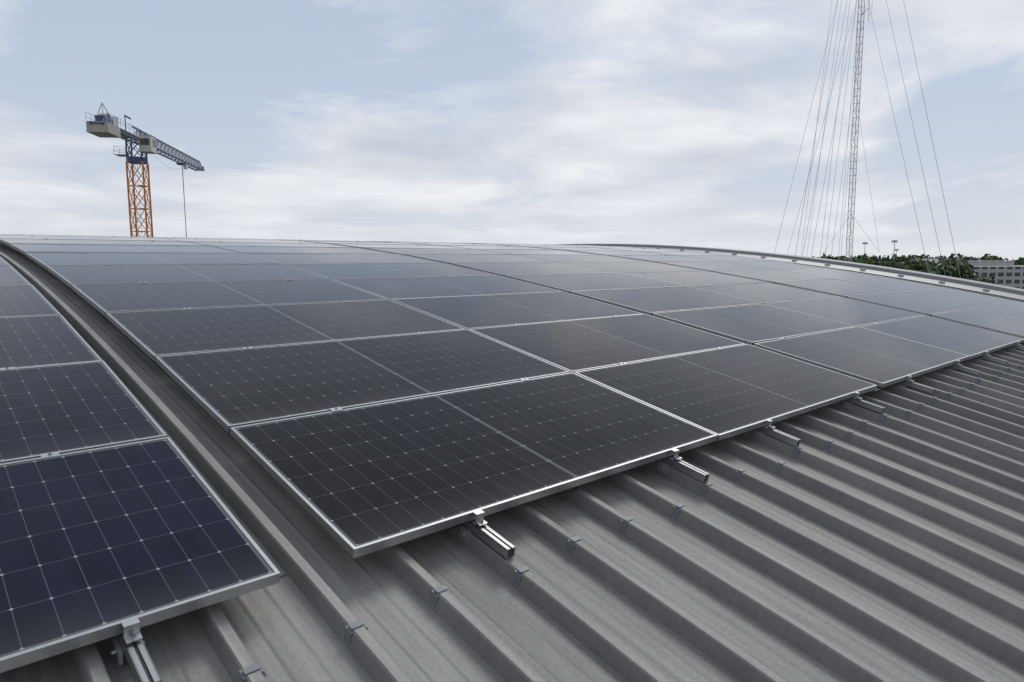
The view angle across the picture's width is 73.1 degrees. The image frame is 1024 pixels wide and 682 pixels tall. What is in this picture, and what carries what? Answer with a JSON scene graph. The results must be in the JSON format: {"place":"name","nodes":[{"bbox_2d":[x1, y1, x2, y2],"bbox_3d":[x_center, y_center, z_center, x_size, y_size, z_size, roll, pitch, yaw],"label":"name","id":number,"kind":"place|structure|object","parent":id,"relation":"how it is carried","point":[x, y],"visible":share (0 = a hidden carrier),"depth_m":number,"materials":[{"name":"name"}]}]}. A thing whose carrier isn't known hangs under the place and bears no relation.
{"place":"outdoors","nodes":[
{"label":"outdoors","id":0,"kind":"place"},
{"bbox_2d":[0,0,1023,260],"label":"sky","id":1,"kind":"structure","parent":0,"point":[549,122],"materials":[{"name":"blue"}]},
{"bbox_2d":[915,259,938,268],"bbox_3d":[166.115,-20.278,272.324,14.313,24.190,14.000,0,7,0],"label":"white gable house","id":2,"kind":"structure","parent":0,"point":[935,260],"depth_m":265.13,"materials":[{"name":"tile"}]},
{"bbox_2d":[961,261,1023,288],"bbox_3d":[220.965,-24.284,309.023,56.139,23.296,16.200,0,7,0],"label":"apartment block","id":3,"kind":"structure","parent":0,"point":[1009,273],"depth_m":300.59,"materials":[{"name":"white paint"}]},
{"label":"ground","id":4,"kind":"structure","parent":0,"visible":0},
{"bbox_2d":[85,103,204,237],"bbox_3d":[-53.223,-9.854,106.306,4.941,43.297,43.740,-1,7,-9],"label":"tower crane","id":5,"kind":"object","parent":4,"relation":"on","point":[104,125],"visible":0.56,"depth_m":94.91,"materials":[{"name":"orange metal"}]},
{"bbox_2d":[774,0,960,277],"bbox_3d":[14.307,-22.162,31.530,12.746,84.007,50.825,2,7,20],"label":"guyed lattice mast","id":6,"kind":"object","parent":4,"relation":"on","point":[855,125],"visible":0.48,"depth_m":46.64,"materials":[{"name":"metal"}]},
{"bbox_2d":[863,240,898,259],"bbox_3d":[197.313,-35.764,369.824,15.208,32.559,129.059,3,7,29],"label":"floodlight poles","id":7,"kind":"object","parent":4,"relation":"on","point":[894,241],"visible":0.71,"depth_m":310.81,"materials":[{"name":"metal"}]},
{"bbox_2d":[818,254,999,284],"bbox_3d":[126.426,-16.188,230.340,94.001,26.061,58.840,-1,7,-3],"label":"tree line","id":8,"kind":"object","parent":4,"relation":"on","point":[951,266],"visible":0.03,"depth_m":237.28,"materials":[{"name":"green plant"}]},
{"bbox_2d":[812,252,1023,264],"bbox_3d":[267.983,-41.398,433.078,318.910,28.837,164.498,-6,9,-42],"label":"tree line","id":9,"kind":"object","parent":4,"relation":"on","point":[985,257],"depth_m":361.88,"materials":[{"name":"green plant"}]},
{"bbox_3d":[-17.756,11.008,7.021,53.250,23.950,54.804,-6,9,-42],"label":"hall walls","id":10,"kind":"object","parent":4,"relation":"on","visible":0},
{"bbox_2d":[0,242,1023,681],"bbox_3d":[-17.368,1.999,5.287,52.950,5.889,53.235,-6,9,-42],"label":"roof sheeting","id":11,"kind":"object","parent":10,"relation":"on","point":[888,550],"visible":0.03,"depth_m":2.73,"materials":[{"name":"grey metal"}]},
{"bbox_2d":[0,235,1023,681],"bbox_3d":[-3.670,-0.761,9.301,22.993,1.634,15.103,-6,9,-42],"label":"panel mounting hardware","id":12,"kind":"object","parent":11,"relation":"on","point":[130,645],"visible":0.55,"depth_m":2.73,"materials":[{"name":"metal"}]},
{"bbox_2d":[0,234,1023,672],"bbox_3d":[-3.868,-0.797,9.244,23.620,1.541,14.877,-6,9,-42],"label":"solar panel frames","id":13,"kind":"structure","parent":12,"relation":"on","point":[116,628],"depth_m":4.05,"materials":[{"name":"silver metal"}]},
{"bbox_2d":[0,234,1023,657],"bbox_3d":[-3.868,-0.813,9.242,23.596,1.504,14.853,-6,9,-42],"label":"solar panels","id":14,"kind":"object","parent":13,"relation":"in","point":[94,538],"visible":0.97,"depth_m":4.26,"materials":[{"name":"black glass"}]},
{"bbox_2d":[238,363,1023,681],"bbox_3d":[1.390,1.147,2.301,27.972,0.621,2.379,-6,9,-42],"label":"roof clips","id":15,"kind":"object","parent":11,"relation":"on","point":[434,597],"visible":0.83,"depth_m":2.98,"materials":[{"name":"grey metal"}]},
{"bbox_2d":[557,244,1023,299],"bbox_3d":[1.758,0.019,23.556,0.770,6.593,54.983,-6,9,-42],"label":"gable parapet flashing","id":16,"kind":"object","parent":10,"relation":"attached to","point":[1001,290],"visible":0.19,"depth_m":16.10,"materials":[{"name":"grey metal"}]},
{"bbox_2d":[656,248,989,290],"bbox_3d":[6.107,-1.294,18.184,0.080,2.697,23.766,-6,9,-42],"label":"gutter brackets","id":17,"kind":"object","parent":16,"relation":"on","point":[863,269],"visible":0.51,"depth_m":16.47,"materials":[{"name":"metal"}]}
]}

